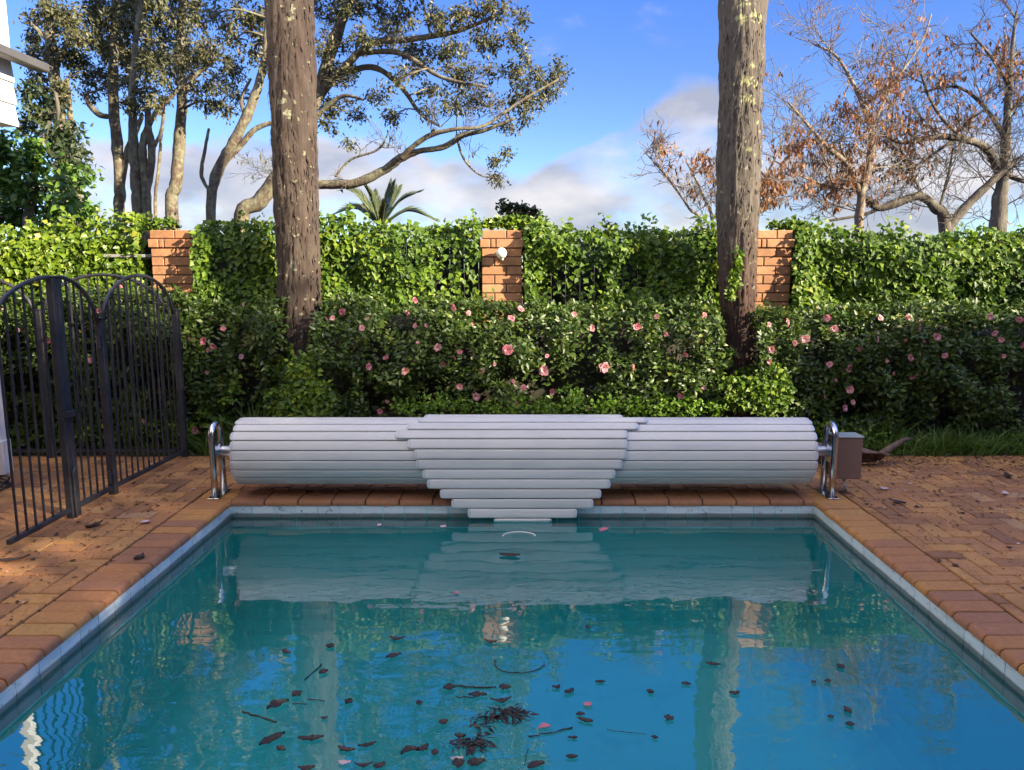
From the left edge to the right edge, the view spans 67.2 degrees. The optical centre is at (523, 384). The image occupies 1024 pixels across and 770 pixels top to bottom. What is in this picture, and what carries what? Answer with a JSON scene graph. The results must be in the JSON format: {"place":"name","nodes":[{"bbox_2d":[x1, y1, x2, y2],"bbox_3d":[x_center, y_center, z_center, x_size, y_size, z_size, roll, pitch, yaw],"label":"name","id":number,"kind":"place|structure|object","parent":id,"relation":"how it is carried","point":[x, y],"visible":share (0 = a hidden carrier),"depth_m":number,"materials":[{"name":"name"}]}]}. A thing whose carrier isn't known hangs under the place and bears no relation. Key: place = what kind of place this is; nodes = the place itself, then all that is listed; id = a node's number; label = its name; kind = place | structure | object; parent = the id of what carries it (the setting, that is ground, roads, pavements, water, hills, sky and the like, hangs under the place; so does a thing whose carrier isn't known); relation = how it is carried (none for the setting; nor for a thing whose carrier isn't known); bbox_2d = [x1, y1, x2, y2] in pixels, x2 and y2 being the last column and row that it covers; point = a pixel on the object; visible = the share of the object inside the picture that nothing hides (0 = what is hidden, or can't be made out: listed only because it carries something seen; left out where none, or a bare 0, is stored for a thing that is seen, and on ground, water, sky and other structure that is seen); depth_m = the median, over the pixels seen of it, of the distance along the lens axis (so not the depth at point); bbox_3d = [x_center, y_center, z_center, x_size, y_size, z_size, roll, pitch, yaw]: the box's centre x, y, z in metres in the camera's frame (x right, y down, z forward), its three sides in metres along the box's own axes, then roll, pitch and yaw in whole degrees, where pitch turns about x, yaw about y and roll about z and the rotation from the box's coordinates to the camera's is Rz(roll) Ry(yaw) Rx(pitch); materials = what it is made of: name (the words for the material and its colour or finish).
{"place":"outdoors","nodes":[
{"label":"outdoors","id":0,"kind":"place"},
{"bbox_2d":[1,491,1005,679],"bbox_3d":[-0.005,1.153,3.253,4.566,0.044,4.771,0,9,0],"label":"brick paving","id":1,"kind":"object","parent":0,"point":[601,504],"visible":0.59,"depth_m":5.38,"materials":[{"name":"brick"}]},
{"bbox_2d":[0,490,1023,692],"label":"pool coping","id":2,"kind":"object","parent":1,"relation":"on","point":[32,641],"visible":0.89,"depth_m":4.32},
{"bbox_2d":[134,552,144,558],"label":"fallen leaf","id":3,"kind":"object","parent":2,"relation":"on","point":[139,556],"visible":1,"depth_m":4.29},
{"bbox_2d":[208,420,863,498],"bbox_3d":[0.096,0.512,5.499,4.602,0.543,0.399,0,9,0],"label":"cover reel","id":4,"kind":"object","parent":2,"relation":"on","point":[840,453],"visible":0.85,"depth_m":5.43,"materials":[{"name":"metal"}]},
{"bbox_2d":[229,414,818,527],"bbox_3d":[0.002,0.581,5.500,4.037,0.741,0.496,0,9,0],"label":"pool cover","id":5,"kind":"object","parent":4,"relation":"on","point":[518,455],"visible":0.98,"depth_m":5.28,"materials":[{"name":"plastic"}]},
{"bbox_2d":[0,505,1023,769],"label":"pool shell","id":6,"kind":"object","parent":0,"point":[186,667],"visible":1,"depth_m":4.88,"materials":[{"name":"paint"}]},
{"bbox_2d":[0,506,1023,731],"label":"waterline tiles","id":7,"kind":"object","parent":6,"relation":"attached to","point":[25,691],"visible":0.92,"depth_m":4.84,"materials":[{"name":"tile"}]},
{"bbox_2d":[0,455,1023,637],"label":"paving","id":8,"kind":"structure","parent":0,"point":[36,592],"depth_m":5.12,"materials":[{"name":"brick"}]},
{"bbox_2d":[0,475,10,490],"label":"garden hose","id":9,"kind":"object","parent":8,"relation":"on","point":[7,483],"visible":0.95,"depth_m":5.67,"materials":[{"name":"black rubber"}]},
{"bbox_2d":[0,554,29,560],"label":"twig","id":10,"kind":"object","parent":8,"relation":"on","point":[10,559],"visible":1,"depth_m":4.25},
{"bbox_2d":[0,275,77,544],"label":"gate leaf","id":11,"kind":"object","parent":8,"relation":"on","point":[64,414],"visible":1,"depth_m":4.70,"materials":[{"name":"black metal"}]},
{"bbox_2d":[56,275,112,515],"bbox_3d":[-2.930,0.054,5.141,0.051,1.568,0.468,0,9,0],"label":"gate leaf","id":12,"kind":"object","parent":8,"relation":"on","point":[98,494],"visible":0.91,"depth_m":5.09,"materials":[{"name":"black metal"}]},
{"bbox_2d":[0,273,176,457],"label":"iron fence","id":13,"kind":"object","parent":8,"relation":"on","point":[45,380],"visible":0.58,"depth_m":6.47,"materials":[{"name":"metal"}]},
{"bbox_2d":[84,520,102,526],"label":"fallen leaf","id":14,"kind":"object","parent":8,"relation":"on","point":[95,523],"visible":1,"depth_m":4.82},
{"bbox_2d":[93,274,188,494],"bbox_3d":[-2.915,-0.067,5.937,0.057,1.568,1.158,0,9,2],"label":"iron fence","id":15,"kind":"object","parent":8,"relation":"on","point":[106,403],"visible":0.97,"depth_m":5.84,"materials":[{"name":"metal"}]},
{"bbox_2d":[0,451,1023,626],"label":"leaf litter","id":16,"kind":"object","parent":8,"relation":"on","point":[915,506],"visible":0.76,"depth_m":5.48,"materials":[{"name":"plant"}]},
{"bbox_2d":[815,437,913,463],"bbox_3d":[2.839,0.544,6.333,1.090,0.214,0.258,-2,9,-15],"label":"fallen frond","id":17,"kind":"object","parent":8,"relation":"on","point":[870,456],"visible":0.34,"depth_m":6.33,"materials":[{"name":"plant"}]},
{"bbox_2d":[889,498,905,502],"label":"fallen leaf","id":18,"kind":"object","parent":8,"relation":"on","point":[895,500],"visible":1,"depth_m":5.30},
{"bbox_2d":[0,0,1023,268],"label":"sky","id":19,"kind":"structure","parent":0,"point":[628,57],"materials":[{"name":"blue"}]},
{"bbox_2d":[11,269,1023,456],"bbox_3d":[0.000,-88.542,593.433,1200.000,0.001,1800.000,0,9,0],"label":"ground","id":20,"kind":"structure","parent":0,"point":[97,454],"depth_m":6.73,"materials":[{"name":"plant"}]},
{"bbox_2d":[0,0,52,474],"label":"white house","id":21,"kind":"structure","parent":20,"relation":"on","point":[8,102],"depth_m":6.13,"materials":[{"name":"paint"}]},
{"bbox_2d":[0,120,104,235],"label":"bushy tree","id":22,"kind":"object","parent":20,"relation":"on","point":[24,196],"visible":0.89,"depth_m":9.10,"materials":[{"name":"green plant"}]},
{"bbox_2d":[13,74,104,188],"bbox_3d":[-6.042,-2.006,10.084,2.438,4.144,0.964,7,11,41],"label":"dark tree","id":23,"kind":"object","parent":20,"relation":"on","point":[61,138],"visible":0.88,"depth_m":9.79,"materials":[{"name":"green plant"}]},
{"bbox_2d":[12,0,117,229],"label":"evergreen tree","id":24,"kind":"object","parent":20,"relation":"on","point":[55,17],"visible":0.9,"depth_m":10.80,"materials":[{"name":"green plant"}]},
{"bbox_2d":[0,206,152,316],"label":"ivy","id":25,"kind":"object","parent":20,"relation":"on","point":[63,248],"visible":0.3,"depth_m":7.36,"materials":[{"name":"green plant"}]},
{"bbox_2d":[0,242,153,291],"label":"boundary fence","id":26,"kind":"object","parent":20,"relation":"on","point":[148,252],"visible":0.04,"depth_m":7.62,"materials":[{"name":"metal"}]},
{"bbox_2d":[76,0,166,240],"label":"evergreen tree","id":27,"kind":"object","parent":20,"relation":"on","point":[125,25],"visible":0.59,"depth_m":11.67,"materials":[{"name":"green plant"}]},
{"bbox_2d":[0,272,292,448],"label":"camellia hedge","id":28,"kind":"object","parent":20,"relation":"on","point":[225,349],"visible":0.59,"depth_m":6.76,"materials":[{"name":"green plant"}]},
{"bbox_2d":[109,0,200,239],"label":"evergreen tree","id":29,"kind":"object","parent":20,"relation":"on","point":[142,168],"visible":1,"depth_m":10.73,"materials":[{"name":"green plant"}]},
{"bbox_2d":[148,230,206,316],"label":"brick pillar","id":30,"kind":"structure","parent":20,"relation":"on","point":[170,252],"depth_m":7.35,"materials":[{"name":"brick"}]},
{"bbox_2d":[138,215,181,232],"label":"ivy","id":31,"kind":"object","parent":30,"relation":"attached to","point":[155,223],"visible":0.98,"depth_m":7.39,"materials":[{"name":"green plant"}]},
{"bbox_2d":[145,0,251,229],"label":"evergreen tree","id":32,"kind":"object","parent":20,"relation":"on","point":[210,56],"visible":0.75,"depth_m":12.01,"materials":[{"name":"green plant"}]},
{"bbox_2d":[190,0,270,240],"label":"evergreen tree","id":33,"kind":"object","parent":20,"relation":"on","point":[233,147],"visible":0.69,"depth_m":10.17,"materials":[{"name":"green plant"}]},
{"bbox_2d":[251,0,340,416],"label":"tall tree","id":34,"kind":"object","parent":20,"relation":"on","point":[291,55],"visible":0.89,"depth_m":6.62,"materials":[{"name":"brown plant"}]},
{"bbox_2d":[188,202,487,323],"bbox_3d":[-1.730,-0.636,7.460,2.800,2.230,0.597,0,9,0],"label":"ivy","id":35,"kind":"object","parent":20,"relation":"on","point":[393,279],"visible":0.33,"depth_m":7.29,"materials":[{"name":"green plant"}]},
{"bbox_2d":[197,241,482,323],"bbox_3d":[-1.782,-0.489,7.646,2.761,1.869,0.265,0,9,0],"label":"boundary fence","id":36,"kind":"object","parent":20,"relation":"on","point":[477,267],"visible":0.04,"depth_m":7.66,"materials":[{"name":"metal"}]},
{"bbox_2d":[332,178,440,234],"bbox_3d":[-2.719,-2.316,14.863,2.029,3.314,1.311,4,10,27],"label":"palm tree","id":37,"kind":"object","parent":20,"relation":"on","point":[376,207],"visible":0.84,"depth_m":14.68,"materials":[{"name":"green plant"}]},
{"bbox_2d":[225,0,575,237],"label":"spreading tree","id":38,"kind":"object","parent":20,"relation":"on","point":[330,73],"visible":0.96,"depth_m":11.04,"materials":[{"name":"green plant"}]},
{"bbox_2d":[5,386,890,448],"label":"weeds","id":39,"kind":"object","parent":20,"relation":"on","point":[228,400],"visible":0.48,"depth_m":6.69,"materials":[{"name":"green plant"}]},
{"bbox_2d":[480,230,523,327],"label":"brick pillar","id":40,"kind":"structure","parent":20,"relation":"on","point":[503,278],"depth_m":7.37,"materials":[{"name":"brick"}]},
{"bbox_2d":[496,247,506,260],"bbox_3d":[-0.208,-1.236,7.277,0.104,0.123,0.134,0,9,0],"label":"wall lamp","id":41,"kind":"object","parent":40,"relation":"attached to","point":[501,253],"visible":1,"depth_m":7.23,"materials":[{"name":"glass"}]},
{"bbox_2d":[479,213,568,301],"bbox_3d":[-0.012,-1.222,7.430,0.900,0.876,0.232,0,9,0],"label":"ivy","id":42,"kind":"object","parent":40,"relation":"attached to","point":[506,221],"visible":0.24,"depth_m":7.36,"materials":[{"name":"green plant"}]},
{"bbox_2d":[302,271,729,416],"bbox_3d":[-0.020,-0.239,7.008,3.709,1.595,1.119,0,9,0],"label":"camellia hedge","id":43,"kind":"object","parent":20,"relation":"on","point":[376,360],"visible":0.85,"depth_m":6.73,"materials":[{"name":"green plant"}]},
{"bbox_2d":[495,198,544,230],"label":"shrub","id":44,"kind":"object","parent":20,"relation":"on","point":[521,209],"visible":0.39,"depth_m":7.89,"materials":[{"name":"green plant"}]},
{"bbox_2d":[389,382,730,416],"bbox_3d":[0.326,0.234,6.625,2.968,0.538,0.271,0,9,0],"label":"ground cover","id":45,"kind":"object","parent":20,"relation":"on","point":[547,409],"visible":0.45,"depth_m":6.61,"materials":[{"name":"green plant"}]},
{"bbox_2d":[522,241,722,412],"bbox_3d":[1.081,-0.488,7.646,2.180,1.868,0.265,0,9,0],"label":"boundary fence","id":46,"kind":"object","parent":20,"relation":"on","point":[557,298],"visible":0.04,"depth_m":7.68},
{"bbox_2d":[521,211,758,382],"bbox_3d":[1.103,-0.591,7.462,2.283,2.142,0.514,0,9,0],"label":"ivy","id":47,"kind":"object","parent":20,"relation":"on","point":[546,246],"visible":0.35,"depth_m":7.29,"materials":[{"name":"green plant"}]},
{"bbox_2d":[619,108,820,232],"bbox_3d":[2.427,-1.562,9.463,2.509,3.446,1.118,-1,9,-9],"label":"bare shrub","id":48,"kind":"object","parent":20,"relation":"on","point":[768,180],"visible":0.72,"depth_m":9.41,"materials":[{"name":"brown plant"}]},
{"bbox_2d":[713,0,797,416],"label":"tall tree","id":49,"kind":"object","parent":20,"relation":"on","point":[741,73],"visible":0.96,"depth_m":6.63,"materials":[{"name":"brown plant"}]},
{"bbox_2d":[755,230,794,330],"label":"brick pillar","id":50,"kind":"structure","parent":20,"relation":"on","point":[774,255],"depth_m":7.37,"materials":[{"name":"brick"}]},
{"bbox_2d":[765,217,812,307],"bbox_3d":[2.560,-1.163,7.451,0.510,0.913,0.196,0,9,0],"label":"ivy","id":51,"kind":"object","parent":50,"relation":"attached to","point":[786,225],"visible":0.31,"depth_m":7.38,"materials":[{"name":"green plant"}]},
{"bbox_2d":[762,0,947,240],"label":"bare tree","id":52,"kind":"object","parent":20,"relation":"on","point":[839,155],"visible":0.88,"depth_m":9.89,"materials":[{"name":"brown plant"}]},
{"bbox_2d":[749,285,1023,445],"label":"camellia hedge","id":53,"kind":"object","parent":20,"relation":"on","point":[964,371],"visible":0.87,"depth_m":6.75,"materials":[{"name":"green plant"}]},
{"bbox_2d":[799,76,1009,241],"bbox_3d":[5.234,-2.100,10.570,2.851,4.184,1.380,0,9,0],"label":"bare tree","id":54,"kind":"object","parent":20,"relation":"on","point":[947,220],"visible":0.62,"depth_m":10.58,"materials":[{"name":"brown plant"}]},
{"bbox_2d":[788,214,1023,327],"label":"ivy","id":55,"kind":"object","parent":20,"relation":"on","point":[939,273],"visible":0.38,"depth_m":7.29,"materials":[{"name":"green plant"}]},
{"bbox_2d":[788,241,1023,320],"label":"boundary fence","id":56,"kind":"object","parent":20,"relation":"on","point":[1013,278],"visible":0.04,"depth_m":7.67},
{"bbox_2d":[835,0,1023,241],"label":"bare tree","id":57,"kind":"object","parent":20,"relation":"on","point":[998,211],"visible":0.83,"depth_m":10.45,"materials":[{"name":"brown plant"}]},
{"label":"pool water","id":58,"kind":"structure","parent":0,"visible":0},
{"bbox_2d":[242,710,276,722],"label":"floating twig","id":59,"kind":"object","parent":58,"relation":"on","point":[267,719],"visible":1,"depth_m":2.98,"materials":[{"name":"wood"}]},
{"bbox_2d":[259,731,284,745],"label":"floating leaf","id":60,"kind":"object","parent":58,"relation":"on","point":[270,738],"visible":1,"depth_m":2.83,"materials":[{"name":"plant"}]},
{"bbox_2d":[266,699,288,708],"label":"floating leaf","id":61,"kind":"object","parent":58,"relation":"on","point":[274,703],"visible":1,"depth_m":3.06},
{"bbox_2d":[276,745,285,750],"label":"floating leaf","id":62,"kind":"object","parent":58,"relation":"on","point":[280,747],"visible":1,"depth_m":2.78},
{"bbox_2d":[282,648,290,652],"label":"floating leaf","id":63,"kind":"object","parent":58,"relation":"on","point":[284,650],"visible":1,"depth_m":3.48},
{"bbox_2d":[292,690,301,696],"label":"floating leaf","id":64,"kind":"object","parent":58,"relation":"on","point":[296,693],"visible":1,"depth_m":3.14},
{"bbox_2d":[298,764,314,769],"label":"floating leaf","id":65,"kind":"object","parent":58,"relation":"on","point":[307,767],"visible":1,"depth_m":2.67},
{"bbox_2d":[298,734,323,740],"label":"floating leaf","id":66,"kind":"object","parent":58,"relation":"on","point":[312,737],"visible":1,"depth_m":2.84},
{"bbox_2d":[304,664,321,679],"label":"floating twig","id":67,"kind":"object","parent":58,"relation":"on","point":[318,667],"visible":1,"depth_m":3.31,"materials":[{"name":"wood"}]},
{"bbox_2d":[319,668,327,673],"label":"floating leaf","id":68,"kind":"object","parent":58,"relation":"on","point":[322,671],"visible":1,"depth_m":3.31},
{"bbox_2d":[337,760,350,764],"bbox_3d":[-0.628,1.323,2.698,0.049,0.008,0.027,0,9,0],"label":"floating petal","id":69,"kind":"object","parent":58,"relation":"on","point":[342,762],"visible":1,"depth_m":2.70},
{"bbox_2d":[338,745,354,751],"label":"floating leaf","id":70,"kind":"object","parent":58,"relation":"on","point":[343,748],"visible":1,"depth_m":2.78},
{"bbox_2d":[344,698,352,703],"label":"floating leaf","id":71,"kind":"object","parent":58,"relation":"on","point":[348,700],"visible":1,"depth_m":3.08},
{"bbox_2d":[354,761,372,766],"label":"floating leaf","id":72,"kind":"object","parent":58,"relation":"on","point":[362,764],"visible":1,"depth_m":2.69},
{"bbox_2d":[358,741,376,746],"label":"floating leaf","id":73,"kind":"object","parent":58,"relation":"on","point":[366,744],"visible":1,"depth_m":2.80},
{"bbox_2d":[373,761,384,767],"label":"floating leaf","id":74,"kind":"object","parent":58,"relation":"on","point":[379,764],"visible":1,"depth_m":2.68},
{"bbox_2d":[386,652,400,657],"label":"floating leaf","id":75,"kind":"object","parent":58,"relation":"on","point":[392,655],"visible":1,"depth_m":3.45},
{"bbox_2d":[389,635,404,639],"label":"floating leaf","id":76,"kind":"object","parent":58,"relation":"on","point":[394,637],"visible":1,"depth_m":3.61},
{"bbox_2d":[400,745,418,753],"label":"floating leaf","id":77,"kind":"object","parent":58,"relation":"on","point":[407,748],"visible":1,"depth_m":2.77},
{"bbox_2d":[415,743,428,750],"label":"floating leaf","id":78,"kind":"object","parent":58,"relation":"on","point":[423,747],"visible":1,"depth_m":2.78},
{"bbox_2d":[431,749,438,754],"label":"floating leaf","id":79,"kind":"object","parent":58,"relation":"on","point":[434,751],"visible":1,"depth_m":2.76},
{"bbox_2d":[439,718,447,723],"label":"floating leaf","id":80,"kind":"object","parent":58,"relation":"on","point":[443,721],"visible":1,"depth_m":2.94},
{"bbox_2d":[443,683,454,689],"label":"floating leaf","id":81,"kind":"object","parent":58,"relation":"on","point":[448,686],"visible":1,"depth_m":3.19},
{"bbox_2d":[450,756,463,760],"bbox_3d":[-0.235,1.319,2.720,0.046,0.009,0.027,3,9,20],"label":"floating petal","id":82,"kind":"object","parent":58,"relation":"on","point":[459,757],"visible":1,"depth_m":2.72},
{"bbox_2d":[452,758,464,767],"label":"floating leaf","id":83,"kind":"object","parent":58,"relation":"on","point":[460,762],"visible":1,"depth_m":2.70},
{"bbox_2d":[454,733,464,737],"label":"floating leaf","id":84,"kind":"object","parent":58,"relation":"on","point":[458,735],"visible":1,"depth_m":2.85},
{"bbox_2d":[441,731,497,754],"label":"leaf clump","id":85,"kind":"object","parent":58,"relation":"on","point":[470,743],"visible":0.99,"depth_m":2.81,"materials":[{"name":"plant"}]},
{"bbox_2d":[466,745,478,755],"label":"floating leaf","id":86,"kind":"object","parent":58,"relation":"on","point":[473,750],"visible":1,"depth_m":2.77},
{"bbox_2d":[455,685,495,688],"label":"floating twig","id":87,"kind":"object","parent":58,"relation":"on","point":[475,686],"visible":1,"depth_m":3.19,"materials":[{"name":"wood"}]},
{"bbox_2d":[467,757,484,765],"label":"floating leaf","id":88,"kind":"object","parent":58,"relation":"on","point":[474,761],"visible":1,"depth_m":2.70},
{"bbox_2d":[468,691,486,696],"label":"floating leaf","id":89,"kind":"object","parent":58,"relation":"on","point":[476,693],"visible":1,"depth_m":3.13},
{"bbox_2d":[484,638,496,642],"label":"floating leaf","id":90,"kind":"object","parent":58,"relation":"on","point":[489,641],"visible":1,"depth_m":3.57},
{"bbox_2d":[490,696,510,702],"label":"floating leaf","id":91,"kind":"object","parent":58,"relation":"on","point":[501,700],"visible":1,"depth_m":3.09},
{"bbox_2d":[464,703,539,734],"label":"leaf clump","id":92,"kind":"object","parent":58,"relation":"on","point":[503,713],"visible":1,"depth_m":2.97,"materials":[{"name":"plant"}]},
{"bbox_2d":[499,683,509,689],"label":"floating leaf","id":93,"kind":"object","parent":58,"relation":"on","point":[502,686],"visible":1,"depth_m":3.19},
{"bbox_2d":[499,553,519,556],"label":"floating leaf","id":94,"kind":"object","parent":58,"relation":"on","point":[510,554],"visible":1,"depth_m":4.65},
{"bbox_2d":[502,531,535,536],"bbox_3d":[-0.028,0.973,5.032,0.220,0.008,0.086,0,9,0],"label":"plastic hoop","id":95,"kind":"object","parent":58,"relation":"on","point":[518,531],"visible":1,"depth_m":5.05,"materials":[{"name":"white paint"}]},
{"bbox_2d":[494,660,544,672],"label":"floating twig","id":96,"kind":"object","parent":58,"relation":"on","point":[517,672],"visible":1,"depth_m":3.32,"materials":[{"name":"wood"}]},
{"bbox_2d":[527,760,544,767],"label":"floating leaf","id":97,"kind":"object","parent":58,"relation":"on","point":[534,764],"visible":1,"depth_m":2.69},
{"bbox_2d":[538,722,550,728],"bbox_3d":[0.077,1.289,2.917,0.052,0.008,0.033,-2,9,-13],"label":"floating petal","id":98,"kind":"object","parent":58,"relation":"on","point":[543,725],"visible":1,"depth_m":2.92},
{"bbox_2d":[528,727,572,736],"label":"floating twig","id":99,"kind":"object","parent":58,"relation":"on","point":[550,732],"visible":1,"depth_m":2.87,"materials":[{"name":"wood"}]},
{"bbox_2d":[564,688,573,692],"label":"floating leaf","id":100,"kind":"object","parent":58,"relation":"on","point":[570,690],"visible":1,"depth_m":3.15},
{"bbox_2d":[566,754,577,757],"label":"floating leaf","id":101,"kind":"object","parent":58,"relation":"on","point":[571,756],"visible":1,"depth_m":2.73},
{"bbox_2d":[578,717,592,721],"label":"floating leaf","id":102,"kind":"object","parent":58,"relation":"on","point":[585,719],"visible":1,"depth_m":2.95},
{"bbox_2d":[583,701,591,706],"bbox_3d":[0.255,1.268,3.059,0.034,0.008,0.033,0,9,0],"label":"floating petal","id":103,"kind":"object","parent":58,"relation":"on","point":[587,703],"visible":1,"depth_m":3.06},
{"bbox_2d":[664,714,673,720],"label":"floating leaf","id":104,"kind":"object","parent":58,"relation":"on","point":[668,717],"visible":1,"depth_m":2.97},
{"bbox_2d":[705,661,720,664],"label":"floating leaf","id":105,"kind":"object","parent":58,"relation":"on","point":[713,663],"visible":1,"depth_m":3.38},
{"bbox_2d":[729,690,739,694],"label":"floating leaf","id":106,"kind":"object","parent":58,"relation":"on","point":[735,692],"visible":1,"depth_m":3.14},
{"bbox_2d":[836,663,844,667],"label":"floating leaf","id":107,"kind":"object","parent":58,"relation":"on","point":[838,665],"visible":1,"depth_m":3.35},
{"bbox_2d":[843,705,851,712],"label":"floating leaf","id":108,"kind":"object","parent":58,"relation":"on","point":[847,709],"visible":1,"depth_m":3.02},
{"bbox_2d":[845,721,854,725],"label":"floating leaf","id":109,"kind":"object","parent":58,"relation":"on","point":[850,723],"visible":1,"depth_m":2.93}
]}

